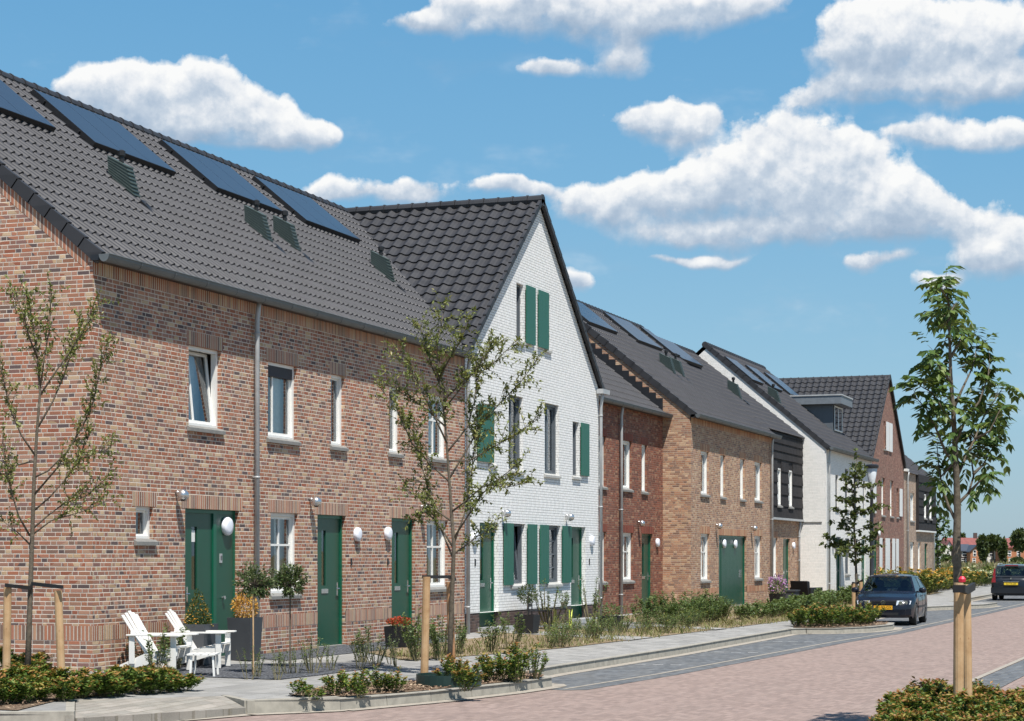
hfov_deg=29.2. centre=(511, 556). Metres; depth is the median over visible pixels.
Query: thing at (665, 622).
garden shrub
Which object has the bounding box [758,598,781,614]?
garden shrub
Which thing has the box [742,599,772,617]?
garden shrub
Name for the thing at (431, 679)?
watering ring
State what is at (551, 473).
window
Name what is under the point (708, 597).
garden shrub
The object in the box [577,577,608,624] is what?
airy shrub
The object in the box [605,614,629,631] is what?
garden shrub
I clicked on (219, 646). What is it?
garden chair
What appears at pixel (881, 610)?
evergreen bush
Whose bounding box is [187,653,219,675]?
side table
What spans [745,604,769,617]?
garden shrub
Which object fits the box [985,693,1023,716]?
evergreen bush
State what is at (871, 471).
street lamp
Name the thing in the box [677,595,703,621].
garden shrub
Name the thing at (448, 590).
tree stake
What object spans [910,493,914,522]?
window
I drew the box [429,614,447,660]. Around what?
garden shrub
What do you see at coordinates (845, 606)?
evergreen bush
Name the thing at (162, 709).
kerb ramp
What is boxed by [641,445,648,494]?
window
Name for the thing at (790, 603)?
garden shrub
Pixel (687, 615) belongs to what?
garden shrub
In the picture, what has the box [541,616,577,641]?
garden shrub
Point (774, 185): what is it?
sky
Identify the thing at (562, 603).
potted flowers
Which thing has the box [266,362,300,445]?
window
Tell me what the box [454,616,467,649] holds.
garden shrub
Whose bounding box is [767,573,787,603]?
potted purple flowers
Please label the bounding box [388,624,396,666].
garden shrub
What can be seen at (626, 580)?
window
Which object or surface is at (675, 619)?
garden shrub
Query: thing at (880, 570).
garden shrub
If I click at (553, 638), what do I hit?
garden shrub
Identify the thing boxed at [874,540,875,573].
door
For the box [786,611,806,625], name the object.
evergreen bush
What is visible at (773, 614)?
garden shrub
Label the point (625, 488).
window
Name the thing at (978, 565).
field weeds
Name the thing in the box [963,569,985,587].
garden shrub
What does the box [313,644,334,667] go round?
garden shrub
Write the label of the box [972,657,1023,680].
channel strip
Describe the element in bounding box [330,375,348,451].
window
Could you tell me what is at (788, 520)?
slate clad house
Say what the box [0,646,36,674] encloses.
evergreen bush
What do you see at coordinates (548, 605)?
airy shrub
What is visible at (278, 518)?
window
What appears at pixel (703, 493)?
window
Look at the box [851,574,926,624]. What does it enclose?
parked car
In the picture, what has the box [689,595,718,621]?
garden shrub
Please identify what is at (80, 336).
young tree
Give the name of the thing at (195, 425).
window
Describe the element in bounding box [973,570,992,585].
garden shrub
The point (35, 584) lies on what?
tree tie
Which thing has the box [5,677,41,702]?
evergreen bush
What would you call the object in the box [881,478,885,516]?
window
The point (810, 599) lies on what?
garden shrub
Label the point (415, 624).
garden shrub
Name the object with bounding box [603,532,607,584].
window
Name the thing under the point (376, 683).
evergreen bush
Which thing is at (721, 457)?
window
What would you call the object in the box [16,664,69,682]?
evergreen bush
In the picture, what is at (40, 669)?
evergreen bush
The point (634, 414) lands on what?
dark red brick house
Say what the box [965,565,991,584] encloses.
garden shrub
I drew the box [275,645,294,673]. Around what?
garden shrub
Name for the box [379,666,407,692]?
evergreen bush
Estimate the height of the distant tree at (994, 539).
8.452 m
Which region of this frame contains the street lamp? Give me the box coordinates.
[865,464,878,589]
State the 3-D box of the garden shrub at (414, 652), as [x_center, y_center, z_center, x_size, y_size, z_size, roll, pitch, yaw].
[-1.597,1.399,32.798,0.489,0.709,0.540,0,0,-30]
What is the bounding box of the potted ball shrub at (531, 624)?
[514,584,539,633]
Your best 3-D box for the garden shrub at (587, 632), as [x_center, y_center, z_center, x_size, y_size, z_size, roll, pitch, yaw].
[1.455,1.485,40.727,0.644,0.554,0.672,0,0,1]
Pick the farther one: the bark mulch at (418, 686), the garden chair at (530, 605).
the garden chair at (530, 605)
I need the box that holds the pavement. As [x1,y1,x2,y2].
[0,582,991,714]
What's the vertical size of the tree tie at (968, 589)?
0.193 m
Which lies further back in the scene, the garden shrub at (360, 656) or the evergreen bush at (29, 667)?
the garden shrub at (360, 656)
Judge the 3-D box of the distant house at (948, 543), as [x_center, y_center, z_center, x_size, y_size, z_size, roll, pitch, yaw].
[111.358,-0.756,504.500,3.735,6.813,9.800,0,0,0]
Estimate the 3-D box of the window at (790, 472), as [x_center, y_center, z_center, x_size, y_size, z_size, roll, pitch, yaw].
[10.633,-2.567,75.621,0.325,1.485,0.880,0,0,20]
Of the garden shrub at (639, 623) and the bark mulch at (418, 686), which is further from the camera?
the garden shrub at (639, 623)
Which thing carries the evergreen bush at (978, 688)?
on the planting bed
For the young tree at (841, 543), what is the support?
on the pavement
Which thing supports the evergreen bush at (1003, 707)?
on the planting bed
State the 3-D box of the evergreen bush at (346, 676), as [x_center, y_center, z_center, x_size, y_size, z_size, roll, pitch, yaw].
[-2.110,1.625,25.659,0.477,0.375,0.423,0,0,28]
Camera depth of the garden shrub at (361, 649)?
32.01 m
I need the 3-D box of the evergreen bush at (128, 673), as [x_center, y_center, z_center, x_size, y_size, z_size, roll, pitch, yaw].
[-4.715,1.552,24.806,0.665,0.387,0.619,0,0,-44]
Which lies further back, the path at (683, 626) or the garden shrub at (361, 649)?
the path at (683, 626)
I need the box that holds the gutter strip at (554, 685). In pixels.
[180,596,999,720]
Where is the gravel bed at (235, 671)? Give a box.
[103,662,384,678]
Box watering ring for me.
[416,672,481,687]
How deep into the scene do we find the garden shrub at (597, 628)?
41.45 m
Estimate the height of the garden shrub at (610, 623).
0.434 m
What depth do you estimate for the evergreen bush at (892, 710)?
19.47 m
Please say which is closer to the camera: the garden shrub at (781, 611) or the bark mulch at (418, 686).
the bark mulch at (418, 686)
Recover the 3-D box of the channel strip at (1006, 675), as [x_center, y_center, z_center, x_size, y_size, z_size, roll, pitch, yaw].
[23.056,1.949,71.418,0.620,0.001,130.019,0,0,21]
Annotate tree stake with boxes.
[2,587,11,668]
[54,590,64,671]
[420,577,429,672]
[446,582,455,663]
[851,584,855,606]
[859,582,862,592]
[953,583,963,698]
[964,584,971,698]
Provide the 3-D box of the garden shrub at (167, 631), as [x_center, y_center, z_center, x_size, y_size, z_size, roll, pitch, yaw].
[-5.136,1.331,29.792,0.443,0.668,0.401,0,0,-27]
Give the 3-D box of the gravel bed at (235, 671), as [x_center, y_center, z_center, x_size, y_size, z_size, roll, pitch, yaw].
[-3.822,1.697,29.884,2.523,0.098,5.278,0,0,20]
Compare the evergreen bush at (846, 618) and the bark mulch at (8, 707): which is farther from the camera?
the evergreen bush at (846, 618)
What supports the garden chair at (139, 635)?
on the gravel bed at (235, 671)
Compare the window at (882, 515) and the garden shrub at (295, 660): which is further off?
the window at (882, 515)
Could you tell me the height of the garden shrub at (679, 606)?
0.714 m
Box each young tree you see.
[0,270,123,666]
[369,289,550,667]
[818,447,890,596]
[886,265,1023,691]
[935,506,952,569]
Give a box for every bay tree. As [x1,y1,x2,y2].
[232,560,276,674]
[273,560,310,667]
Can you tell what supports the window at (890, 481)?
in the brown gable house at (871, 426)
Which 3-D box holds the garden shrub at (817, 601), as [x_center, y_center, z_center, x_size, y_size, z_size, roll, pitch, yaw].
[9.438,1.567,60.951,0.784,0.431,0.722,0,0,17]
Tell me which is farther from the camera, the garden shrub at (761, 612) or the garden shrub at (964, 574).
the garden shrub at (964, 574)
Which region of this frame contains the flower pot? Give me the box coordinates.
[384,616,414,646]
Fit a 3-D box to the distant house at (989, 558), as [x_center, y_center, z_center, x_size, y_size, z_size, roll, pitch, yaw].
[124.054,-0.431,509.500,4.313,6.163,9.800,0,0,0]
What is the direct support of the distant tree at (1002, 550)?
on the ground
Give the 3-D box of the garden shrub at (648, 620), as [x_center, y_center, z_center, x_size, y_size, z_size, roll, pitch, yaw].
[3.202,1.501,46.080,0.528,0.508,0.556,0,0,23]
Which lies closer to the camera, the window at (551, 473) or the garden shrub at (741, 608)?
the window at (551, 473)
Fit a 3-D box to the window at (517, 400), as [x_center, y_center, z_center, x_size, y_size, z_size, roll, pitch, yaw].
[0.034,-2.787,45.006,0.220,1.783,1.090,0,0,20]
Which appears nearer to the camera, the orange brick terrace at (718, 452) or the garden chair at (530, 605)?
the garden chair at (530, 605)
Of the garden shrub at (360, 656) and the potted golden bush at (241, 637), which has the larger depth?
the potted golden bush at (241, 637)
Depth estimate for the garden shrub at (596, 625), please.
42.63 m
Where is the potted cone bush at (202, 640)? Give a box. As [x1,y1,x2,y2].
[181,588,217,664]
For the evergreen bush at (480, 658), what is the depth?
28.58 m
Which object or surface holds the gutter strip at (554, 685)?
on the road
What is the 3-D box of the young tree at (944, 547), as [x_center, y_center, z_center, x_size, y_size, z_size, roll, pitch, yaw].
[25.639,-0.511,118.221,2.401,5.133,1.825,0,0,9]
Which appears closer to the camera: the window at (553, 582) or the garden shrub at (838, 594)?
the window at (553, 582)
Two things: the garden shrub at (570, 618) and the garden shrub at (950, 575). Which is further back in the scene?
the garden shrub at (950, 575)
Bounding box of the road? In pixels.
[189,606,1023,720]
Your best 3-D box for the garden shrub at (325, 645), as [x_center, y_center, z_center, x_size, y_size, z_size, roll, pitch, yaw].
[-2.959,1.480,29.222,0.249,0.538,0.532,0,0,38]
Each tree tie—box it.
[5,582,63,589]
[422,575,455,580]
[953,576,975,593]
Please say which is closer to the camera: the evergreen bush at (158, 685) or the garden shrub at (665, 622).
the evergreen bush at (158, 685)
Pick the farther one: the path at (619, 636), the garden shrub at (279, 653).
the path at (619, 636)
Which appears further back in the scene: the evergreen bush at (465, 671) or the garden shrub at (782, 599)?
the garden shrub at (782, 599)
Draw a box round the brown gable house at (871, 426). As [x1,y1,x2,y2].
[779,374,908,573]
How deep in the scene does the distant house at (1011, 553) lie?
495.00 m
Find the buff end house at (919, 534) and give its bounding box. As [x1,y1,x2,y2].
[904,455,935,573]
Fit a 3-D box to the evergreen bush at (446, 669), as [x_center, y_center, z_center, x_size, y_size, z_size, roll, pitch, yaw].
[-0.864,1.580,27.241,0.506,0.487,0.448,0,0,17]
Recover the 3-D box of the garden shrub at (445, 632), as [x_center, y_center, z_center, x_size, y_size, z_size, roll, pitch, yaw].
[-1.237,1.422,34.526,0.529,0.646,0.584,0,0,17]
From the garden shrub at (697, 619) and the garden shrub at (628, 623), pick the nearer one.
the garden shrub at (628, 623)
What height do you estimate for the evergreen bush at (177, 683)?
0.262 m
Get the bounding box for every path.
[500,630,649,639]
[585,622,723,628]
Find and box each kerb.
[0,594,997,720]
[65,695,254,720]
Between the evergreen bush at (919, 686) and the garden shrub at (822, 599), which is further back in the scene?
the garden shrub at (822, 599)
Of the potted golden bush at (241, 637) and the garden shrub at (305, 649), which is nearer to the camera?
the garden shrub at (305, 649)
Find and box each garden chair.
[118,611,198,669]
[159,609,236,667]
[528,594,551,629]
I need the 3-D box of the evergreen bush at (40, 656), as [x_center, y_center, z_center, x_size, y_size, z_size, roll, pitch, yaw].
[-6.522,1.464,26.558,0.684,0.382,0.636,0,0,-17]
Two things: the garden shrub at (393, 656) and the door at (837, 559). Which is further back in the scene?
the door at (837, 559)
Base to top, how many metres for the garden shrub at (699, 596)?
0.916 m
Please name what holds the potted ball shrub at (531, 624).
on the path at (619, 636)
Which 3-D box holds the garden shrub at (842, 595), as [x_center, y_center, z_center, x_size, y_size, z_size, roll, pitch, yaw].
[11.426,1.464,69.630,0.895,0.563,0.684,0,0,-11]
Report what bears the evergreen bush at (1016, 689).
on the planting bed
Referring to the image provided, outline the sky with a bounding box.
[0,0,1023,546]
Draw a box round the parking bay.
[551,596,1023,689]
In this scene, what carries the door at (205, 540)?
in the brick terrace at (252, 319)
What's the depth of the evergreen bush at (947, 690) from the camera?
21.57 m
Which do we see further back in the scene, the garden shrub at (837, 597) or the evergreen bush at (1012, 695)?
the garden shrub at (837, 597)
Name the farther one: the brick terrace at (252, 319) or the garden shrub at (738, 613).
the garden shrub at (738, 613)
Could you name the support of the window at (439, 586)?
in the brick terrace at (252, 319)
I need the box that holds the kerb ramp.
[75,696,245,720]
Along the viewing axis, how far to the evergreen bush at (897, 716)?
18.98 m
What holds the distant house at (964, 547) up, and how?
on the ground
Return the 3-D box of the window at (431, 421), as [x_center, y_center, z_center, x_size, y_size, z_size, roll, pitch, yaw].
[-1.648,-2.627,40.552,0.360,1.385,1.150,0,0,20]
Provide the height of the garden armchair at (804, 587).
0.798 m
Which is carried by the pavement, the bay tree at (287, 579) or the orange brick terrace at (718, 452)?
the orange brick terrace at (718, 452)
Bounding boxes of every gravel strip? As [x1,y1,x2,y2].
[260,638,455,659]
[539,621,661,630]
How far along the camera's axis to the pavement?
32.61 m
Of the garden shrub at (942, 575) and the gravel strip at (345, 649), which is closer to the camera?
the gravel strip at (345, 649)
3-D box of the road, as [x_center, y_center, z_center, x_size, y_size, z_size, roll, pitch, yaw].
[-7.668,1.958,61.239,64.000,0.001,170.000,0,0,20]
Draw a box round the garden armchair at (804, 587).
[790,581,822,596]
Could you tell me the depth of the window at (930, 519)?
108.00 m
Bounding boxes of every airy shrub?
[532,578,569,628]
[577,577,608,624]
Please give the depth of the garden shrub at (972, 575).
107.01 m
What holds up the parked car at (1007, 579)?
on the parking bay
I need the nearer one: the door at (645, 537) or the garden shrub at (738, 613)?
the garden shrub at (738, 613)
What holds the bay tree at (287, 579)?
on the gravel bed at (235, 671)
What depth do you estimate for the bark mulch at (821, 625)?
50.99 m
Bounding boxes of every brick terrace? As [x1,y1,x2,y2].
[0,69,477,671]
[576,299,781,608]
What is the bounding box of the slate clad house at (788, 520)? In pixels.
[657,336,804,593]
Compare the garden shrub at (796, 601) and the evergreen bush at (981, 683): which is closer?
the evergreen bush at (981, 683)
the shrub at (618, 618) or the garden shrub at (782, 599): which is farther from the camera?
the garden shrub at (782, 599)
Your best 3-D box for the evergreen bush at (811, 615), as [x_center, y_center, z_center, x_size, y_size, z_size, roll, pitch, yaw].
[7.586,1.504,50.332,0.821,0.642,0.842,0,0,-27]
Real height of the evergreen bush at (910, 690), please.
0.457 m
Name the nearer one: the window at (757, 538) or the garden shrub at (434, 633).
the garden shrub at (434, 633)
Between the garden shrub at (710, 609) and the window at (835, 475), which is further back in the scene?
the window at (835, 475)
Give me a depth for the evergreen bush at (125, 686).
24.36 m
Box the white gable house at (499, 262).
[347,194,609,632]
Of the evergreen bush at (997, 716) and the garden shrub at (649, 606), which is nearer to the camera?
the evergreen bush at (997, 716)
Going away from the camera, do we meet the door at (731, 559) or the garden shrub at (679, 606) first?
the garden shrub at (679, 606)
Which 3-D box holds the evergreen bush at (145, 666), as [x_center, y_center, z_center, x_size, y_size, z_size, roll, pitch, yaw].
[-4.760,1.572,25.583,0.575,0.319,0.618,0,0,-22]
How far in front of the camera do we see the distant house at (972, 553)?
486.00 m
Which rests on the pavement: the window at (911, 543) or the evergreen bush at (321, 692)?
the evergreen bush at (321, 692)
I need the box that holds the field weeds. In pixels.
[935,560,1020,570]
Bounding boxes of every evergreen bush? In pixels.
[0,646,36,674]
[0,662,28,683]
[0,668,12,679]
[0,672,30,703]
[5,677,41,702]
[7,667,46,681]
[11,650,54,667]
[12,657,46,677]
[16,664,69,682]
[18,659,52,668]
[19,663,56,673]
[24,674,58,700]
[44,675,82,701]
[48,666,91,684]
[65,673,99,698]
[76,669,126,696]
[91,668,121,680]
[98,678,137,695]
[107,664,134,682]
[118,665,168,694]
[132,665,163,687]
[134,664,175,693]
[139,663,176,676]
[161,672,186,692]
[166,668,205,690]
[286,678,314,696]
[299,685,326,700]
[318,670,345,694]
[338,666,369,693]
[347,674,372,697]
[364,664,399,691]
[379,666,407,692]
[431,653,468,679]
[448,658,487,691]
[472,657,496,681]
[474,647,512,679]
[494,658,520,681]
[496,641,534,682]
[523,642,549,678]
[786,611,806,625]
[793,603,825,626]
[805,602,824,625]
[815,606,845,626]
[819,605,833,624]
[821,602,846,624]
[831,605,856,625]
[836,600,849,623]
[843,607,869,624]
[850,602,879,623]
[865,601,885,622]
[867,703,908,720]
[873,708,907,720]
[875,688,928,719]
[886,693,933,719]
[895,685,942,720]
[901,682,952,701]
[906,707,957,720]
[908,676,952,693]
[911,682,953,702]
[922,706,969,720]
[932,688,982,719]
[934,701,972,719]
[945,688,989,702]
[958,714,991,720]
[967,698,1016,719]
[972,678,1002,695]
[972,681,993,695]
[972,685,1004,698]
[981,708,1018,720]
[983,703,1023,718]
[984,687,1023,710]
[984,709,1023,720]
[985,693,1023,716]
[996,685,1023,700]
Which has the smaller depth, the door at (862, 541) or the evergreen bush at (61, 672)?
the evergreen bush at (61, 672)
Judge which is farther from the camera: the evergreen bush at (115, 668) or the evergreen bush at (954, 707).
the evergreen bush at (115, 668)
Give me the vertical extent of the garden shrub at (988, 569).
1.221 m
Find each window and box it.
[134,506,158,544]
[187,345,225,434]
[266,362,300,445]
[269,513,301,599]
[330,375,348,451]
[388,386,403,457]
[427,395,450,463]
[427,520,445,591]
[508,395,525,474]
[510,524,527,588]
[516,284,525,344]
[544,403,561,478]
[546,525,562,586]
[572,422,581,479]
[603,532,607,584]
[623,440,633,492]
[623,533,634,583]
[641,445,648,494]
[700,451,710,497]
[700,534,711,582]
[720,455,726,499]
[740,459,746,501]
[754,462,763,503]
[754,536,763,580]
[773,537,778,578]
[777,468,782,507]
[788,470,793,508]
[835,475,839,509]
[845,469,849,511]
[845,538,850,575]
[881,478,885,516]
[890,481,894,517]
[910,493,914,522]
[910,542,914,572]
[918,542,919,572]
[924,494,927,519]
[929,497,932,520]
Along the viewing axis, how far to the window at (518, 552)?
45.56 m
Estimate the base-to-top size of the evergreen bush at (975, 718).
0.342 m
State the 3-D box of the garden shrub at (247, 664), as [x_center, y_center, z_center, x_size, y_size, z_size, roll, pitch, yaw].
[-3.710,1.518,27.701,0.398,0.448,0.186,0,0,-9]
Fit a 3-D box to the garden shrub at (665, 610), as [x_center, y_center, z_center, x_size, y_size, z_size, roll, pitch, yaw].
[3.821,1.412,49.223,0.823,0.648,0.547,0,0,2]
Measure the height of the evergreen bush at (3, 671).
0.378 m
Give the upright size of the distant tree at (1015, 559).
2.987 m
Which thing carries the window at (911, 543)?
in the buff end house at (919, 534)
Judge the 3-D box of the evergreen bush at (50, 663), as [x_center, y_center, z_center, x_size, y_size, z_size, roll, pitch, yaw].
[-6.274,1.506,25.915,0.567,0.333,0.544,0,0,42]
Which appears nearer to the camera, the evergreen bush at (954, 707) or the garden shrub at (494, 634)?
the evergreen bush at (954, 707)
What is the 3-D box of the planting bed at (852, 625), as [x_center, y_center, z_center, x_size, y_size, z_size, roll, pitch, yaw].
[8.643,1.800,52.057,2.320,0.011,5.200,0,0,20]
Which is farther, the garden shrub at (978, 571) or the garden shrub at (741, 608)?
the garden shrub at (978, 571)
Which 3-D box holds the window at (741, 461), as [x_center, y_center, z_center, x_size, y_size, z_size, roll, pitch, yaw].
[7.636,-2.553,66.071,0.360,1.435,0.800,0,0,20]
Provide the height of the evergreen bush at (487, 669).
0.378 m
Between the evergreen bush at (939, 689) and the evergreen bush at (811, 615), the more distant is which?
the evergreen bush at (811, 615)
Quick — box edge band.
[564,603,1023,688]
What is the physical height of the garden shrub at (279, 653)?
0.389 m
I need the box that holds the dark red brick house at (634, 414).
[590,343,672,615]
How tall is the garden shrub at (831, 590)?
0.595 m
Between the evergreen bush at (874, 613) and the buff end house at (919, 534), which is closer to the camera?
the evergreen bush at (874, 613)
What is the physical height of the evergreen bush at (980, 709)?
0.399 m
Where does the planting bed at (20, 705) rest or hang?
on the pavement
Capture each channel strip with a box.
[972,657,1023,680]
[972,660,1023,687]
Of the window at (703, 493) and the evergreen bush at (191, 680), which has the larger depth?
the window at (703, 493)
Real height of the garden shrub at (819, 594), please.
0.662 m
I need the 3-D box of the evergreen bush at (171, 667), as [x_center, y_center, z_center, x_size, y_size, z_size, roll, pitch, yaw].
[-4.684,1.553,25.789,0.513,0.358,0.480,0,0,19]
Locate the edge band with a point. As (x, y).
(762, 654)
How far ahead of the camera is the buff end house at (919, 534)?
103.92 m
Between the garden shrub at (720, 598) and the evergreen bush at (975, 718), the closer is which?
the evergreen bush at (975, 718)
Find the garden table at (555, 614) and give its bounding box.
[553,608,572,627]
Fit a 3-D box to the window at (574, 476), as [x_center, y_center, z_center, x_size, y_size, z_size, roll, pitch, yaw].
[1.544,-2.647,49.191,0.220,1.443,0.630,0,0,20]
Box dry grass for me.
[373,591,936,659]
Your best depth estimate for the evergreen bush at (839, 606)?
51.97 m
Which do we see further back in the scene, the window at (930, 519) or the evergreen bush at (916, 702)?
the window at (930, 519)
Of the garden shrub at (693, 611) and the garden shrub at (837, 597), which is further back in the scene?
the garden shrub at (837, 597)
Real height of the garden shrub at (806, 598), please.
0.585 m
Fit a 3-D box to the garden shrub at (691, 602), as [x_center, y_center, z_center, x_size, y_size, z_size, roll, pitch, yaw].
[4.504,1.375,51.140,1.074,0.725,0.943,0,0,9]
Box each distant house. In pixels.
[938,540,952,554]
[942,533,976,544]
[949,544,968,562]
[965,545,979,563]
[986,550,995,562]
[996,539,1018,562]
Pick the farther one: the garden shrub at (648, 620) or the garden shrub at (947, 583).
the garden shrub at (947, 583)
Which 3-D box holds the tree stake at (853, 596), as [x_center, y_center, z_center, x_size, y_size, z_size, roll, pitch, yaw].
[10.032,1.316,57.600,0.138,1.031,0.118,0,0,5]
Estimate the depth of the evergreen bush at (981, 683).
22.77 m
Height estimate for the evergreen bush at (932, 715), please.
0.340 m
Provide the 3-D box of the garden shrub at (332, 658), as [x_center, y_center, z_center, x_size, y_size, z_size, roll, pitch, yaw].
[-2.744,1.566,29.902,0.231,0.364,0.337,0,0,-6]
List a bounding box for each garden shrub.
[126,630,144,667]
[144,629,171,669]
[160,623,179,648]
[164,626,189,668]
[237,648,262,679]
[250,646,265,676]
[269,648,287,679]
[273,649,287,674]
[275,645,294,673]
[292,642,306,672]
[298,637,328,672]
[301,633,312,670]
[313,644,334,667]
[326,649,338,670]
[349,640,371,661]
[351,622,382,661]
[352,639,369,669]
[360,638,390,665]
[367,638,387,667]
[382,637,399,664]
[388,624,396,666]
[398,607,431,656]
[402,619,433,660]
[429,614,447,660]
[430,619,457,654]
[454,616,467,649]
[455,625,467,653]
[477,614,507,651]
[497,612,525,649]
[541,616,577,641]
[541,628,557,647]
[544,618,573,646]
[548,620,576,642]
[554,609,580,639]
[569,616,596,639]
[576,612,606,638]
[581,617,602,635]
[586,617,601,636]
[588,608,608,629]
[602,619,624,635]
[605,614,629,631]
[607,605,637,631]
[630,594,658,623]
[634,616,651,633]
[641,610,660,629]
[647,590,681,620]
[652,601,678,623]
[656,613,677,632]
[656,614,674,630]
[660,597,687,623]
[663,613,678,629]
[669,610,682,627]
[671,596,704,617]
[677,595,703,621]
[677,611,696,628]
[680,608,697,625]
[683,588,711,609]
[684,608,701,626]
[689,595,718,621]
[691,608,702,624]
[695,606,706,623]
[704,590,720,618]
[705,598,723,621]
[711,596,726,615]
[715,599,734,619]
[732,602,756,618]
[732,605,756,618]
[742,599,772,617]
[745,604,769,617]
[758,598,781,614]
[760,601,784,617]
[769,598,798,613]
[769,603,793,615]
[772,595,802,613]
[781,595,811,607]
[782,599,799,613]
[793,593,815,599]
[801,594,820,609]
[807,600,827,607]
[810,590,827,604]
[814,596,830,605]
[816,587,840,601]
[818,593,839,607]
[822,589,846,603]
[822,596,838,606]
[833,590,845,602]
[839,586,858,595]
[843,595,851,604]
[874,566,915,577]
[905,569,946,592]
[911,568,944,593]
[926,567,949,590]
[937,567,952,589]
[939,577,952,590]
[949,569,986,581]
[950,566,977,583]
[950,571,970,588]
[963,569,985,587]
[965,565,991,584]
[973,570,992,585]
[982,564,1000,570]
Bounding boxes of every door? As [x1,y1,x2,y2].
[185,509,234,658]
[317,515,346,647]
[392,518,411,625]
[479,523,493,626]
[571,527,581,618]
[642,534,649,608]
[719,535,746,605]
[783,539,787,592]
[836,550,838,590]
[861,540,863,585]
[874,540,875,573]
[924,544,925,569]
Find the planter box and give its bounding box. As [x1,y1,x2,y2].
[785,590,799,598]
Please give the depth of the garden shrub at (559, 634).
38.12 m
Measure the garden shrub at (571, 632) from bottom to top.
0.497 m
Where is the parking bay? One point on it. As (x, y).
(711, 657)
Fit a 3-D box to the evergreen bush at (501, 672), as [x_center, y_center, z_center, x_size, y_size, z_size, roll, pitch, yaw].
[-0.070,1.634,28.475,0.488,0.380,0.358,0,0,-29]
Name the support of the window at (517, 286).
in the white gable house at (499, 262)
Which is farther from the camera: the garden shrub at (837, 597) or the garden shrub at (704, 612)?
the garden shrub at (837, 597)
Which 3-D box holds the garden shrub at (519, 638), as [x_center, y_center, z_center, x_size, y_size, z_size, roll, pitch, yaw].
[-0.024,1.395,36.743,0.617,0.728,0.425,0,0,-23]
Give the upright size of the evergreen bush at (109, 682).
0.352 m
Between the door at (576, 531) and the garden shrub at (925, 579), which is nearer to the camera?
the door at (576, 531)
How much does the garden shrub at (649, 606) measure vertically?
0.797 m
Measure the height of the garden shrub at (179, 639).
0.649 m
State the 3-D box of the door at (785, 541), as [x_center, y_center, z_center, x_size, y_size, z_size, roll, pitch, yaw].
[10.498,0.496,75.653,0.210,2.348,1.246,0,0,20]
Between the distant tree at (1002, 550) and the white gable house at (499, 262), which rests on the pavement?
the white gable house at (499, 262)
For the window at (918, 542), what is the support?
in the buff end house at (919, 534)
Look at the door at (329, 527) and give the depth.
35.81 m
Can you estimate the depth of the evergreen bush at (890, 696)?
20.39 m
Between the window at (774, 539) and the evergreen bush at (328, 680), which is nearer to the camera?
the evergreen bush at (328, 680)
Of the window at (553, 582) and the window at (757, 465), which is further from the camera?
the window at (757, 465)
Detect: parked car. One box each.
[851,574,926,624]
[991,563,1023,599]
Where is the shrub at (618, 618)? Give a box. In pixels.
[599,602,623,628]
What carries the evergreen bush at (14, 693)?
on the planting bed at (20, 705)
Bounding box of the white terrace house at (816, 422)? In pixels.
[696,341,878,593]
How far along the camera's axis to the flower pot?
36.18 m
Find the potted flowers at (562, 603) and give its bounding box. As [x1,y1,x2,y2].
[558,590,570,607]
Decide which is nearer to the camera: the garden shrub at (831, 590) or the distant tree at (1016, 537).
the garden shrub at (831, 590)
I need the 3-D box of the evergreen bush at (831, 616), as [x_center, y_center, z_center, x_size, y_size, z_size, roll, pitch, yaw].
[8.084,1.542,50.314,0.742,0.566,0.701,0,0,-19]
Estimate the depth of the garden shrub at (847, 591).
71.69 m
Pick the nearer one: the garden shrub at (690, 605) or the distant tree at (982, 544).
the garden shrub at (690, 605)
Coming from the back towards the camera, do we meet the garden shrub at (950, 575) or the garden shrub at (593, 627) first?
the garden shrub at (950, 575)
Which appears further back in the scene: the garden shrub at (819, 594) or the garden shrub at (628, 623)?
the garden shrub at (819, 594)
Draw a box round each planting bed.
[0,673,139,709]
[794,622,887,627]
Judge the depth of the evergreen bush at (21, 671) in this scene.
24.16 m
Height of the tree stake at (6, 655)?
1.366 m
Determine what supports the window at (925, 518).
in the buff end house at (919, 534)
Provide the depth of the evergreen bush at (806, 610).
50.91 m
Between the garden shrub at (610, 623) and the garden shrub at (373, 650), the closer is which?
the garden shrub at (373, 650)
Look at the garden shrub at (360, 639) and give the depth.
32.08 m
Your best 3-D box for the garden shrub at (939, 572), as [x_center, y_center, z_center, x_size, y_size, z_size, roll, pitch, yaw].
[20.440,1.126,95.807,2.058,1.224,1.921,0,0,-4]
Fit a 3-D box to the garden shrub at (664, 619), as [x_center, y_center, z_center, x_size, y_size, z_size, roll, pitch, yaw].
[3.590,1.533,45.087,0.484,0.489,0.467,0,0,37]
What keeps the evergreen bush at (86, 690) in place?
on the planting bed at (20, 705)
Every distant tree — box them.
[942,554,951,562]
[975,533,989,562]
[986,532,1000,561]
[996,536,1008,563]
[1008,527,1023,556]
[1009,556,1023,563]
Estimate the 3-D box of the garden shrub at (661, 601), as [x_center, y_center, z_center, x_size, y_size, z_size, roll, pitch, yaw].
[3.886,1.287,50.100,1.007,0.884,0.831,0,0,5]
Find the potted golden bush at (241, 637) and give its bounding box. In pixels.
[227,592,262,660]
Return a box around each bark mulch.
[0,670,97,710]
[289,670,542,696]
[795,621,888,626]
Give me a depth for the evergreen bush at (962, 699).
20.35 m

